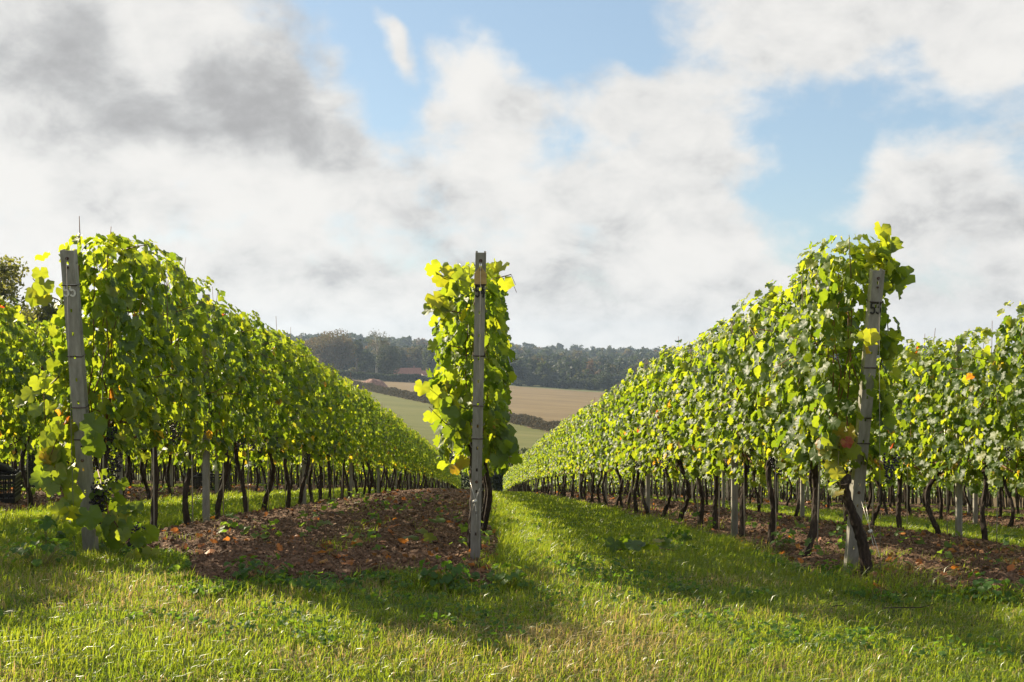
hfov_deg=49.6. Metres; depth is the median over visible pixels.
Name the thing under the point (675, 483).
grapevine
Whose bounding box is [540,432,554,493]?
grapevine
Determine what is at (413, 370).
house
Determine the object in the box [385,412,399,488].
grapevine
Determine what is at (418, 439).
grapevine
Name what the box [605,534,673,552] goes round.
fallen shoot
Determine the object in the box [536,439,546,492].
grapevine
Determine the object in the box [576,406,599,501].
grapevine
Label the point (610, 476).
grapevine
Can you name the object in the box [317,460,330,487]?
grapevine
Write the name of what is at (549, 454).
grapevine
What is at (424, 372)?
house
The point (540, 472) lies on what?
grapevine
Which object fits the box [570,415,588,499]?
grapevine
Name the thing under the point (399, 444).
grapevine
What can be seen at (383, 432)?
grapevine
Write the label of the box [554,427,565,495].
grapevine
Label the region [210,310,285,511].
grapevine
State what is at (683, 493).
grapevine
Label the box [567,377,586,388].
field edge bush
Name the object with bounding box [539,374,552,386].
field edge bush
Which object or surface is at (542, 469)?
grapevine
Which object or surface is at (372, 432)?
grapevine
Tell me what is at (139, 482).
soil strip
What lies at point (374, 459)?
grapevine
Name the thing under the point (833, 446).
grapevine
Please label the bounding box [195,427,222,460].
grapevine
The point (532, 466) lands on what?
grapevine
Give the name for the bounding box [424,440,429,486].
grapevine
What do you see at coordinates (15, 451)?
grapevine
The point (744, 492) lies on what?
training rod
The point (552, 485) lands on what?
vineyard post
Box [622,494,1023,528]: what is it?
soil strip
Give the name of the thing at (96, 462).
grapevine
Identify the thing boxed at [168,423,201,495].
grapevine
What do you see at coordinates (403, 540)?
fallen leaves
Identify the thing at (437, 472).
grapevine
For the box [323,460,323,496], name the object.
training rod
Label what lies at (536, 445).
grapevine
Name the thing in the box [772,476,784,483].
grapevine
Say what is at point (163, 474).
grapevine
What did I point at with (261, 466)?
grapevine
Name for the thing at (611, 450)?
grapevine
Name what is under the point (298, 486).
grapevine
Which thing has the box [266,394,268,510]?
training rod
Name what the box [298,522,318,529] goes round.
leafy weed
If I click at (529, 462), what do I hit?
grapevine
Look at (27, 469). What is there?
training rod
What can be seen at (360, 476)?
grapevine
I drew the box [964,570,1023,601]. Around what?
leafy weed
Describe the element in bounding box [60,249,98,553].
end post
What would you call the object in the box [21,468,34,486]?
harvest crate
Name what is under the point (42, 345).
grapevine
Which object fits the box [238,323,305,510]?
grapevine
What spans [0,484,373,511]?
soil strip
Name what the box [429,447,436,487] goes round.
grapevine
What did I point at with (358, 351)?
ash tree
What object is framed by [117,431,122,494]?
vineyard post
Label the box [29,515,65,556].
leafy weed
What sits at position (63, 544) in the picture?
leafy weed
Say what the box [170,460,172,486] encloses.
vineyard post
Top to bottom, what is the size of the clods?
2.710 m
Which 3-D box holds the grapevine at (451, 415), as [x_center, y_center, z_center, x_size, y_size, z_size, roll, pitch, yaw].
[-0.254,0.463,6.787,0.611,1.888,1.327,0,0,-2]
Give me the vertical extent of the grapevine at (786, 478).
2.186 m
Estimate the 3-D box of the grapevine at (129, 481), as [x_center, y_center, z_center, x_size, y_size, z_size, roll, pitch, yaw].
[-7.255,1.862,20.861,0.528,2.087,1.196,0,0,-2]
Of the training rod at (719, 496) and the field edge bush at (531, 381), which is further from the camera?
the field edge bush at (531, 381)
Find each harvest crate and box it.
[0,468,20,502]
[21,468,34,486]
[26,453,35,471]
[183,472,210,485]
[193,472,231,490]
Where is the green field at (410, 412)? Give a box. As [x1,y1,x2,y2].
[218,378,549,464]
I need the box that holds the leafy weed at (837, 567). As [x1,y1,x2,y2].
[812,559,852,576]
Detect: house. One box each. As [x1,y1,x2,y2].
[394,366,421,374]
[421,369,428,375]
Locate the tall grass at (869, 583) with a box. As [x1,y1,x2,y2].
[3,486,1023,606]
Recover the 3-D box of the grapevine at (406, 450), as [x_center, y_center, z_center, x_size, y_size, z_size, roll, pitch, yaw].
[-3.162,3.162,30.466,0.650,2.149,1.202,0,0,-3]
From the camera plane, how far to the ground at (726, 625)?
4.67 m
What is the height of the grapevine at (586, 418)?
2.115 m
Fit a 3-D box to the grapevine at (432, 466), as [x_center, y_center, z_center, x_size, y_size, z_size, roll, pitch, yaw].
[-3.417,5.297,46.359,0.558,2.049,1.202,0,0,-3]
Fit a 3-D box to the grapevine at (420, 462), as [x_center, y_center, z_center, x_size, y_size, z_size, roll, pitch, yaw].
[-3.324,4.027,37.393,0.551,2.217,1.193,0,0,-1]
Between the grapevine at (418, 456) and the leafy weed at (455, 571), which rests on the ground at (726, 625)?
the leafy weed at (455, 571)
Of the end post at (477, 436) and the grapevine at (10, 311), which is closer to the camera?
the end post at (477, 436)
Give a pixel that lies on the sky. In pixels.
(639, 169)
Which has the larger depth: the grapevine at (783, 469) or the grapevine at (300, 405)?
the grapevine at (783, 469)
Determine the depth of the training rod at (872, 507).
12.46 m
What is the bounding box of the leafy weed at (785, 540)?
[770,531,795,550]
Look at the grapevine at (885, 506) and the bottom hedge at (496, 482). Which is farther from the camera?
the bottom hedge at (496, 482)
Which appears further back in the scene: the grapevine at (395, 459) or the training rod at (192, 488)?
the grapevine at (395, 459)
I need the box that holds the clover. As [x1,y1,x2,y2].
[0,499,1023,659]
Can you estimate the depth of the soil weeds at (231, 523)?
8.22 m
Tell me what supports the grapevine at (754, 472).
on the soil strip at (901, 557)
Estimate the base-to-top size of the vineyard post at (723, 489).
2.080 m
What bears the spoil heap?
on the brown field at (547, 405)
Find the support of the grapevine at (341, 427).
on the soil strip at (298, 549)
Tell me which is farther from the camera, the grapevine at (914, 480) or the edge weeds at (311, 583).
the grapevine at (914, 480)
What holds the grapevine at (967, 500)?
on the soil strip at (946, 517)
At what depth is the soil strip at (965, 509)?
27.61 m
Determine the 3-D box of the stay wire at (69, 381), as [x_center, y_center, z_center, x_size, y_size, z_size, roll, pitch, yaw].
[-2.381,0.383,5.977,0.046,1.665,0.003,0,0,-34]
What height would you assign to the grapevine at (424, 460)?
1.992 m
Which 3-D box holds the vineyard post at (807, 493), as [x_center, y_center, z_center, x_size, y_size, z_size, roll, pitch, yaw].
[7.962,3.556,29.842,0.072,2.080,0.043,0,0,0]
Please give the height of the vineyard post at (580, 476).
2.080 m
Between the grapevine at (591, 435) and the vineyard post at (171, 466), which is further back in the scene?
the vineyard post at (171, 466)
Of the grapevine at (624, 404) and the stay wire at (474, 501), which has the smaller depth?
the stay wire at (474, 501)
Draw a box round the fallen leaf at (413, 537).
[403,535,418,540]
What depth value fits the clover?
4.71 m
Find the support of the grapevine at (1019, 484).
on the soil strip at (946, 517)
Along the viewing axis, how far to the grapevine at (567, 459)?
26.14 m
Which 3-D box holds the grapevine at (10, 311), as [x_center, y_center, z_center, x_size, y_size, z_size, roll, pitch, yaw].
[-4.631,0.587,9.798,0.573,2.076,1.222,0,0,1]
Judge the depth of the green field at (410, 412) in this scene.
229.14 m
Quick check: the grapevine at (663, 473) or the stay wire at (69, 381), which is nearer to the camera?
the stay wire at (69, 381)
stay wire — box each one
[66,257,74,557]
[469,261,480,568]
[861,306,880,574]
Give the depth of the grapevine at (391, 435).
25.43 m
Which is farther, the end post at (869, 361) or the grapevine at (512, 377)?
the grapevine at (512, 377)
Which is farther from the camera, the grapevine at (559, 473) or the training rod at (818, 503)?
the grapevine at (559, 473)
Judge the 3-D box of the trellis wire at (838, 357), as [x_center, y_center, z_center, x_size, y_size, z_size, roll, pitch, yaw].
[1.298,3.345,32.116,0.059,6.622,51.860,0,0,-2]
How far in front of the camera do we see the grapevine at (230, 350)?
9.55 m
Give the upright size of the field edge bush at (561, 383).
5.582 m
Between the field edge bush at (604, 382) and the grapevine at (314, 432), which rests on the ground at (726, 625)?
the field edge bush at (604, 382)
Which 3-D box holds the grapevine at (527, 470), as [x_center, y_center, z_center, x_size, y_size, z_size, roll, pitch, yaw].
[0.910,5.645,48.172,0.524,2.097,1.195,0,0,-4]
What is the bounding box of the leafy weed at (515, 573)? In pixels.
[487,563,533,588]
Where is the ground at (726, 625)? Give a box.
[0,351,1023,681]
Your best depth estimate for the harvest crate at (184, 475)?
26.63 m
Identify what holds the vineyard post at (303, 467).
on the soil strip at (298, 549)
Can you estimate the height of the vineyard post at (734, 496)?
2.080 m
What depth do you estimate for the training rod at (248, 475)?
10.48 m
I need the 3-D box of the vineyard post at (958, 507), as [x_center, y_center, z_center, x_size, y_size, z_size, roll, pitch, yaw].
[4.086,0.993,10.131,0.072,2.080,0.043,0,0,0]
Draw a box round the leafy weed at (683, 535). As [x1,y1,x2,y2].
[660,529,696,541]
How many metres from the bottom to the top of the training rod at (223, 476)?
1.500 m
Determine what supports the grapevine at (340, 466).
on the soil strip at (7, 506)
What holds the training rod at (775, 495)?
on the soil strip at (901, 557)
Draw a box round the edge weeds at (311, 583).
[50,507,1023,604]
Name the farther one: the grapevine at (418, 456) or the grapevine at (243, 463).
the grapevine at (418, 456)
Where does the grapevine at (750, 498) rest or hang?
on the soil strip at (946, 517)
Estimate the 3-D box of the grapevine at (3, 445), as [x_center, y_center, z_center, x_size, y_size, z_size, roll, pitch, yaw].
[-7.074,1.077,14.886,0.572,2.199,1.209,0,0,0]
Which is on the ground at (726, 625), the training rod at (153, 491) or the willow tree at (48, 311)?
the willow tree at (48, 311)
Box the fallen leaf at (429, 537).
[423,532,437,542]
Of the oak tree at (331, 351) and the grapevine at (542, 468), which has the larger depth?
the oak tree at (331, 351)
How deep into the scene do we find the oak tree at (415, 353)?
635.54 m
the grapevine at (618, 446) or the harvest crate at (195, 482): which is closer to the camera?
the grapevine at (618, 446)
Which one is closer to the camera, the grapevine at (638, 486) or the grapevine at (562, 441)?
the grapevine at (562, 441)
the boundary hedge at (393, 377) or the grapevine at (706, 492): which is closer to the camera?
the grapevine at (706, 492)
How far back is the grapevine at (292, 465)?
25.61 m
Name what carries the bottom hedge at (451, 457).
on the ground at (726, 625)
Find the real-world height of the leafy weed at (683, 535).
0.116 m
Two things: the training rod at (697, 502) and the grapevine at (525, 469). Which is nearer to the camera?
the training rod at (697, 502)
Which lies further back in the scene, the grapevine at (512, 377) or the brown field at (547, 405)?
the brown field at (547, 405)
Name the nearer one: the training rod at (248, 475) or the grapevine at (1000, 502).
the training rod at (248, 475)
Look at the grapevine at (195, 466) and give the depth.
25.62 m
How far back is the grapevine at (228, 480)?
19.75 m
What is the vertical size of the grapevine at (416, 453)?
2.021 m
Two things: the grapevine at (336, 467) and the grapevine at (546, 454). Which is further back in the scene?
the grapevine at (546, 454)
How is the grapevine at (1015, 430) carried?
on the soil strip at (946, 517)
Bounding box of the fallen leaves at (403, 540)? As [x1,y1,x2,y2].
[11,484,1023,595]
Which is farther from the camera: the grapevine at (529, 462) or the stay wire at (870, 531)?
the grapevine at (529, 462)
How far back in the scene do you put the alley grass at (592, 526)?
10.89 m
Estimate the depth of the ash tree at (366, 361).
576.52 m
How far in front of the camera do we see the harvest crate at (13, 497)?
11.25 m
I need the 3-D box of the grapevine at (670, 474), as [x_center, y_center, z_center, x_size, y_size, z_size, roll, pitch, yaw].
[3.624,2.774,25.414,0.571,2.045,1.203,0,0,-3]
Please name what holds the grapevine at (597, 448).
on the soil strip at (901, 557)
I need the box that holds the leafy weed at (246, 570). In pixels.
[224,553,293,579]
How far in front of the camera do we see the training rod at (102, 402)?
6.46 m
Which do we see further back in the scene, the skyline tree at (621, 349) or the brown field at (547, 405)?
the skyline tree at (621, 349)
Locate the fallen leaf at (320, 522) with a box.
[317,520,332,525]
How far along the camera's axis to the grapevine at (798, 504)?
15.33 m
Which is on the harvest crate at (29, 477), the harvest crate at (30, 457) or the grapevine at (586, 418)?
the harvest crate at (30, 457)
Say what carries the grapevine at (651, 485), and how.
on the soil strip at (901, 557)
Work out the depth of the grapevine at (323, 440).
14.63 m
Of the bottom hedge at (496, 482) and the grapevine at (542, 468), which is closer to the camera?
the grapevine at (542, 468)
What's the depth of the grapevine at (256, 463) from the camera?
21.63 m
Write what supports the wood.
on the ground at (726, 625)
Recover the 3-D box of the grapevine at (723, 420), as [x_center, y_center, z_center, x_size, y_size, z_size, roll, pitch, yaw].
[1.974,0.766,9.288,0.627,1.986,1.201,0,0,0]
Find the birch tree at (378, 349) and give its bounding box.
[364,329,389,372]
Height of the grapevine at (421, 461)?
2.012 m
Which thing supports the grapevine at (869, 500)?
on the soil strip at (946, 517)
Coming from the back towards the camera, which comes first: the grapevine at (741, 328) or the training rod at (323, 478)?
the training rod at (323, 478)
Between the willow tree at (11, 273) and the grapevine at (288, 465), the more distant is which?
the willow tree at (11, 273)
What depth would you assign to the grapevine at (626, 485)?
33.40 m
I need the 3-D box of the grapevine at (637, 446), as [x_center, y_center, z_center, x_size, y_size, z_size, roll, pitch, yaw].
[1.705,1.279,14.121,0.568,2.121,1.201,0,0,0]
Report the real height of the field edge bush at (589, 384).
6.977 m
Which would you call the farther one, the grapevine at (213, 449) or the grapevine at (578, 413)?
the grapevine at (578, 413)
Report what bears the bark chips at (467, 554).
on the soil strip at (965, 509)
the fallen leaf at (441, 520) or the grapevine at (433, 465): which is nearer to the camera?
the fallen leaf at (441, 520)
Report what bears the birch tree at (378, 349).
on the brown field at (547, 405)
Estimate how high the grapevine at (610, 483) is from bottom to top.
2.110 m
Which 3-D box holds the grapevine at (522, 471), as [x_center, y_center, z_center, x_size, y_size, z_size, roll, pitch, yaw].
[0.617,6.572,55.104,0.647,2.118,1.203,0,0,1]
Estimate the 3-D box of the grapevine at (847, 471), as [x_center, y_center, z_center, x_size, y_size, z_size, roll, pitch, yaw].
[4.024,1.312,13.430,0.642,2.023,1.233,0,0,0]
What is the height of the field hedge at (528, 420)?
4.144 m
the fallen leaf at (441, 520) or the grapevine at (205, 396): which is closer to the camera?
the grapevine at (205, 396)
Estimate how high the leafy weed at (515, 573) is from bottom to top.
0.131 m
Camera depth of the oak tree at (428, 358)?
595.40 m
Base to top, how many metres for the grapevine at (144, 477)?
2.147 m
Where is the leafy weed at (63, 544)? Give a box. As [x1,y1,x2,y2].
[1,536,76,568]
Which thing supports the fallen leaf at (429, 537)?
on the soil strip at (298, 549)
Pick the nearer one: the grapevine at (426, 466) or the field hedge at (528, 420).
the grapevine at (426, 466)
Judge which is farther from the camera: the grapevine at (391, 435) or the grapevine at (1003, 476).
the grapevine at (391, 435)
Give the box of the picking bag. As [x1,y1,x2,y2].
[0,462,13,473]
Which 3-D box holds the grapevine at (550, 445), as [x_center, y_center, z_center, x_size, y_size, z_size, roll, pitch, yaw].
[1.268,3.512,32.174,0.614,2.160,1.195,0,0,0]
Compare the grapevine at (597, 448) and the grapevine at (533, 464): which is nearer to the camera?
the grapevine at (597, 448)
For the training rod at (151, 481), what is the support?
on the soil strip at (7, 506)
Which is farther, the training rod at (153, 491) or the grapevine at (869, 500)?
the grapevine at (869, 500)
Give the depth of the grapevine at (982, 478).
14.69 m
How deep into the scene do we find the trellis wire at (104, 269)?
6.42 m
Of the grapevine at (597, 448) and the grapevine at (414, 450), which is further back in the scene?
the grapevine at (414, 450)
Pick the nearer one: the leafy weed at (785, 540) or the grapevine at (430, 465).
the leafy weed at (785, 540)
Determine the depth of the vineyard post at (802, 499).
15.06 m
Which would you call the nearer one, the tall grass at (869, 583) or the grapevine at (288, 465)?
the tall grass at (869, 583)
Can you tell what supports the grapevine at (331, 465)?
on the soil strip at (7, 506)
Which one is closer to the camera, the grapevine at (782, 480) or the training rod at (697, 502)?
the training rod at (697, 502)
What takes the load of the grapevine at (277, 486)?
on the soil strip at (7, 506)
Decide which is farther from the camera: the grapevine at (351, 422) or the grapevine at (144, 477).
the grapevine at (351, 422)
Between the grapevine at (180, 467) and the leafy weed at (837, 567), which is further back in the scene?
the grapevine at (180, 467)
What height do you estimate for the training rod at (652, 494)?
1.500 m
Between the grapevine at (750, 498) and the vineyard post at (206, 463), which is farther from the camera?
the grapevine at (750, 498)
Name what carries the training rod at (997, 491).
on the soil strip at (901, 557)
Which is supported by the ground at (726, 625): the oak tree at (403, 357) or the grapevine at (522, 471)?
the oak tree at (403, 357)
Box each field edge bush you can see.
[511,380,524,385]
[522,375,539,385]
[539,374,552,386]
[552,379,570,388]
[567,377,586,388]
[585,378,596,389]
[593,373,613,390]
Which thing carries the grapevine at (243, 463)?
on the soil strip at (7, 506)
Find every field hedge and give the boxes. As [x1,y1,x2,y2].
[338,377,429,402]
[509,412,561,430]
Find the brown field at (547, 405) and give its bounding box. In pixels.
[225,368,1022,507]
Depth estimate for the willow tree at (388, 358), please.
535.45 m
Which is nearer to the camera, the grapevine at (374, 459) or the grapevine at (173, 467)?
the grapevine at (374, 459)
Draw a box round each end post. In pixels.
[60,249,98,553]
[469,251,487,559]
[844,269,884,570]
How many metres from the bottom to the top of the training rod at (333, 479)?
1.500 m
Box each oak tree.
[304,328,358,369]
[397,350,407,367]
[404,345,425,369]
[421,349,436,371]
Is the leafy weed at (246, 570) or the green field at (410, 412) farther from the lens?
the green field at (410, 412)
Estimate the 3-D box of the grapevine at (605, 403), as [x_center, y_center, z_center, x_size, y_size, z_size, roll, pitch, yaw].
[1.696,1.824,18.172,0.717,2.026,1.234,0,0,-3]
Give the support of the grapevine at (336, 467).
on the soil strip at (7, 506)
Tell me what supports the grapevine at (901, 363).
on the soil strip at (901, 557)
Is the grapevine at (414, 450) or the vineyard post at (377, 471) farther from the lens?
the grapevine at (414, 450)
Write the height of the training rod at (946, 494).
1.500 m
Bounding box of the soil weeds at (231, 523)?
[11,482,1021,566]
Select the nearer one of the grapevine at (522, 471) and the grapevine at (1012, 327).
the grapevine at (1012, 327)
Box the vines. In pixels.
[0,407,1023,513]
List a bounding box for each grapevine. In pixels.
[0,295,37,436]
[0,316,69,509]
[0,361,41,490]
[0,364,16,448]
[13,216,176,561]
[31,327,97,461]
[74,343,116,486]
[103,386,146,494]
[105,239,202,527]
[113,449,138,485]
[123,427,171,499]
[131,449,159,485]
[154,276,245,524]
[157,386,185,496]
[158,457,172,486]
[160,456,175,486]
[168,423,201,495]
[179,458,196,484]
[183,287,265,518]
[194,457,197,475]
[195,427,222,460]
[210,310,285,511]
[212,411,236,489]
[227,406,241,491]
[232,432,254,474]
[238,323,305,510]
[241,445,263,491]
[255,406,275,490]
[263,457,282,490]
[264,329,312,507]
[275,431,294,490]
[279,347,324,504]
[280,454,301,489]
[287,461,306,489]
[294,359,333,502]
[310,363,341,500]
[314,461,322,488]
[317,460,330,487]
[323,364,347,498]
[324,372,357,497]
[325,457,339,488]
[325,461,334,487]
[332,463,341,487]
[337,386,365,497]
[345,385,371,493]
[354,392,378,494]
[356,462,362,486]
[358,397,381,492]
[360,399,390,493]
[365,406,389,492]
[374,407,391,492]
[376,403,399,490]
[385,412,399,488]
[385,417,401,490]
[389,416,406,489]
[390,415,405,488]
[393,422,408,489]
[401,424,409,490]
[402,426,413,489]
[402,428,415,489]
[407,430,423,488]
[409,431,421,488]
[412,432,419,488]
[413,435,426,488]
[414,258,522,551]
[414,430,420,488]
[414,438,426,488]
[420,438,427,488]
[420,440,428,487]
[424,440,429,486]
[425,445,435,487]
[426,441,430,487]
[427,440,432,487]
[429,445,434,487]
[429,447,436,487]
[434,451,441,487]
[441,467,445,487]
[448,262,516,491]
[460,288,516,534]
[462,338,493,526]
[521,453,525,491]
[524,450,529,489]
[525,450,531,491]
[526,448,532,491]
[527,449,537,491]
[531,444,539,491]
[532,442,538,491]
[534,440,541,492]
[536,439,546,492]
[538,437,548,492]
[538,440,543,492]
[538,440,549,492]
[539,443,549,493]
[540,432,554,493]
[540,434,556,494]
[548,424,556,494]
[549,429,562,494]
[552,423,569,495]
[552,426,561,494]
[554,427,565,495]
[555,419,572,496]
[557,418,576,496]
[559,414,578,497]
[568,414,582,498]
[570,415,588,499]
[571,407,595,499]
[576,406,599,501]
[582,398,602,501]
[585,396,607,503]
[594,392,613,504]
[595,389,622,505]
[601,385,623,507]
[607,473,615,493]
[608,473,617,492]
[609,379,642,509]
[612,368,654,512]
[619,468,635,494]
[625,361,665,515]
[630,357,679,517]
[635,474,645,496]
[649,336,701,519]
[650,472,651,497]
[653,473,665,498]
[661,471,672,499]
[665,339,724,524]
[668,462,681,499]
[669,463,688,500]
[678,461,693,501]
[685,469,703,502]
[686,324,749,529]
[703,473,707,504]
[704,313,776,536]
[713,289,810,543]
[720,411,748,507]
[730,398,757,495]
[741,419,760,511]
[745,269,861,556]
[749,471,758,503]
[749,472,771,502]
[755,434,786,512]
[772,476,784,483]
[775,387,820,516]
[776,221,915,575]
[779,469,795,505]
[794,385,824,516]
[816,370,870,520]
[818,467,832,507]
[845,360,905,525]
[847,463,874,513]
[870,341,937,527]
[880,414,910,514]
[891,393,930,516]
[896,328,985,534]
[914,388,969,519]
[943,327,1023,539]
[944,390,999,512]
[951,464,981,512]
[974,382,1022,526]
[988,300,1023,460]
[993,469,1021,516]
[1009,427,1023,487]
[1013,360,1023,477]
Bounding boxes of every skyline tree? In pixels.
[568,344,581,351]
[618,346,634,352]
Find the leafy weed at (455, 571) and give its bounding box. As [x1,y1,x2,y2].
[417,555,479,587]
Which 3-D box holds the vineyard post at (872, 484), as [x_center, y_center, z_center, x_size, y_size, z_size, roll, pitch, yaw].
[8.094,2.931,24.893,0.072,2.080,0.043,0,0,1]
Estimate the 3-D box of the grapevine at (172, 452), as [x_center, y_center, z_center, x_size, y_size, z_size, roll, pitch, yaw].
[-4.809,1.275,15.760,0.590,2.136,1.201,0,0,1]
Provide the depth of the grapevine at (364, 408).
19.53 m
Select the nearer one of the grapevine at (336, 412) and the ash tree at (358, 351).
the grapevine at (336, 412)
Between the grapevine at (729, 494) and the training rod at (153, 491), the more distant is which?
the grapevine at (729, 494)
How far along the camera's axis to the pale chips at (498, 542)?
7.98 m
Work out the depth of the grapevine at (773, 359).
7.29 m
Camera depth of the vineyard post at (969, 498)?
19.93 m
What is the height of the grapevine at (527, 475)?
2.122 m
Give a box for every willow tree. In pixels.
[0,254,38,475]
[18,311,47,371]
[20,286,63,370]
[375,344,401,378]
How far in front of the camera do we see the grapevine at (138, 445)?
13.79 m
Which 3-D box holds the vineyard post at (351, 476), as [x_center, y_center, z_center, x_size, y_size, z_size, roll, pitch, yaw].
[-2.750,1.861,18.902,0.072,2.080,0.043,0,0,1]
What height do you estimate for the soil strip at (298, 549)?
13.652 m
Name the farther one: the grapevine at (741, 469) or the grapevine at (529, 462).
the grapevine at (529, 462)
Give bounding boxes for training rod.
[26,406,27,499]
[101,343,103,542]
[151,365,154,524]
[151,467,151,496]
[190,409,192,523]
[222,394,223,514]
[247,414,248,511]
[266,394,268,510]
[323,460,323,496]
[333,461,333,497]
[652,474,652,515]
[679,416,680,511]
[696,465,697,522]
[719,469,719,518]
[742,392,744,536]
[773,401,776,536]
[816,374,820,552]
[872,491,872,524]
[907,468,907,517]
[944,418,947,534]
[996,395,997,541]
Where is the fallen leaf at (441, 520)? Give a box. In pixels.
[428,517,445,522]
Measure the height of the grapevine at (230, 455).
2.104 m
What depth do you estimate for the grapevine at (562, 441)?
27.15 m
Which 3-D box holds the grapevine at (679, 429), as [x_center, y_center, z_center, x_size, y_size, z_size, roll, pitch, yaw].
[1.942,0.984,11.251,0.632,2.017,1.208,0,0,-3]
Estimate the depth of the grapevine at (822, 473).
14.44 m
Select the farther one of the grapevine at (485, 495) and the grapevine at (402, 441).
the grapevine at (402, 441)
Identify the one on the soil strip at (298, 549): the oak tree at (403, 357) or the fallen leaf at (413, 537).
the fallen leaf at (413, 537)
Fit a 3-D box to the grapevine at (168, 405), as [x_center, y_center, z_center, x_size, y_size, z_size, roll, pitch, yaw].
[-2.445,0.382,7.554,0.651,2.087,1.233,0,0,-2]
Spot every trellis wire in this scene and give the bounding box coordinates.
[77,255,291,367]
[685,347,862,404]
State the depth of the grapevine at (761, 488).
26.00 m
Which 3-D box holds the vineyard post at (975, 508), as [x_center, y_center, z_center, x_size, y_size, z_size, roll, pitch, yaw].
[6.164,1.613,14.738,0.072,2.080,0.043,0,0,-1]
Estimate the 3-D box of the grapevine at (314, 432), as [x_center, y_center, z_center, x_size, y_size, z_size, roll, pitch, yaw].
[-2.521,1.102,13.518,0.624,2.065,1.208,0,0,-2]
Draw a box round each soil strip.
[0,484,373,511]
[2,480,261,484]
[125,488,497,591]
[532,491,1023,598]
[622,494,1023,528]
[738,497,1023,513]
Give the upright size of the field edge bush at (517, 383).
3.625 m
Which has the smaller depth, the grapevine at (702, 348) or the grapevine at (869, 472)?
the grapevine at (702, 348)
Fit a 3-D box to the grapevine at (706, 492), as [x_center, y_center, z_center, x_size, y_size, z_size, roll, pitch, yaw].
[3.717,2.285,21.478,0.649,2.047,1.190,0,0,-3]
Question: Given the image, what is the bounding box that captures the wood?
[106,330,947,390]
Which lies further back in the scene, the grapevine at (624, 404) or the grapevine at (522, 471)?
the grapevine at (522, 471)
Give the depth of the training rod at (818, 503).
7.24 m
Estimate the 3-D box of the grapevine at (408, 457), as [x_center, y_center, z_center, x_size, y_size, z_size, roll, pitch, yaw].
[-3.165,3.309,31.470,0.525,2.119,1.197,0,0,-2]
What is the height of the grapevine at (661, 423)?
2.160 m
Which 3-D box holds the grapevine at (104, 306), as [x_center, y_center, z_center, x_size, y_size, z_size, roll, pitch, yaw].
[-2.366,0.307,6.511,0.843,2.021,1.268,0,0,-2]
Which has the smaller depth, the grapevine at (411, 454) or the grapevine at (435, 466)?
the grapevine at (411, 454)
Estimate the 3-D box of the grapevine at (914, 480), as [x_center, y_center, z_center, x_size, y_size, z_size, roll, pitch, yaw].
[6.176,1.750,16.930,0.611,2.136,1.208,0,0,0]
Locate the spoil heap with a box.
[363,378,387,386]
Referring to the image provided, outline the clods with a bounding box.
[0,481,1023,597]
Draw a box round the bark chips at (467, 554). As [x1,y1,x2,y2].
[0,480,1023,598]
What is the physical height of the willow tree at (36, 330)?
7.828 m
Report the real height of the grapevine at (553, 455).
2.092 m
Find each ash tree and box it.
[354,338,362,371]
[357,350,373,372]
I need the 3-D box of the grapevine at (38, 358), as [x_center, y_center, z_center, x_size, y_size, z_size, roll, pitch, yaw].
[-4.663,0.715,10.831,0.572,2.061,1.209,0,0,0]
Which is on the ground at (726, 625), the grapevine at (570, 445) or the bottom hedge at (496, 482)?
the bottom hedge at (496, 482)
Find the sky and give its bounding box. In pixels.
[0,0,1023,352]
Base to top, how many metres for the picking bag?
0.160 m
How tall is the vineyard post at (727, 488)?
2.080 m
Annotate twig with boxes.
[884,604,932,607]
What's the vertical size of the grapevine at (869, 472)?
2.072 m
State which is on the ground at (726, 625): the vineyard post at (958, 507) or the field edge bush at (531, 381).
the field edge bush at (531, 381)
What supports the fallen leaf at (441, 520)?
on the soil strip at (298, 549)
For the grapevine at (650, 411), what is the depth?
13.11 m
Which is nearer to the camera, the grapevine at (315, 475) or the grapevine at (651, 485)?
the grapevine at (651, 485)
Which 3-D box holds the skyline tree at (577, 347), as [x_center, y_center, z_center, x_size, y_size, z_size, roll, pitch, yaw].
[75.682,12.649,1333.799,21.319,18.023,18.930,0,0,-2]
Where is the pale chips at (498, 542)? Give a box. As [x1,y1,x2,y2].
[4,480,1022,589]
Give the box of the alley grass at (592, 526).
[0,480,1023,563]
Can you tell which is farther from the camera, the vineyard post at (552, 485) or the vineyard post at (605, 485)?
the vineyard post at (552, 485)
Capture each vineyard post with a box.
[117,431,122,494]
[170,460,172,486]
[202,294,210,521]
[214,449,217,494]
[301,386,306,503]
[349,389,352,496]
[376,462,379,492]
[551,477,552,494]
[579,467,581,498]
[604,474,607,504]
[645,437,650,511]
[721,470,724,507]
[727,478,728,499]
[730,321,738,536]
[800,474,804,516]
[806,486,808,500]
[871,482,873,505]
[955,336,962,536]
[967,487,970,512]
[973,476,977,523]
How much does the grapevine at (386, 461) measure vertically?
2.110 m
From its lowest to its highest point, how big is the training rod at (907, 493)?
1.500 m
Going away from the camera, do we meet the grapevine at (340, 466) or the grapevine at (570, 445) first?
the grapevine at (570, 445)
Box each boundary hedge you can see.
[332,369,433,382]
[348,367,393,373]
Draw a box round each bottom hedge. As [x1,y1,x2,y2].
[366,447,712,495]
[490,465,525,491]

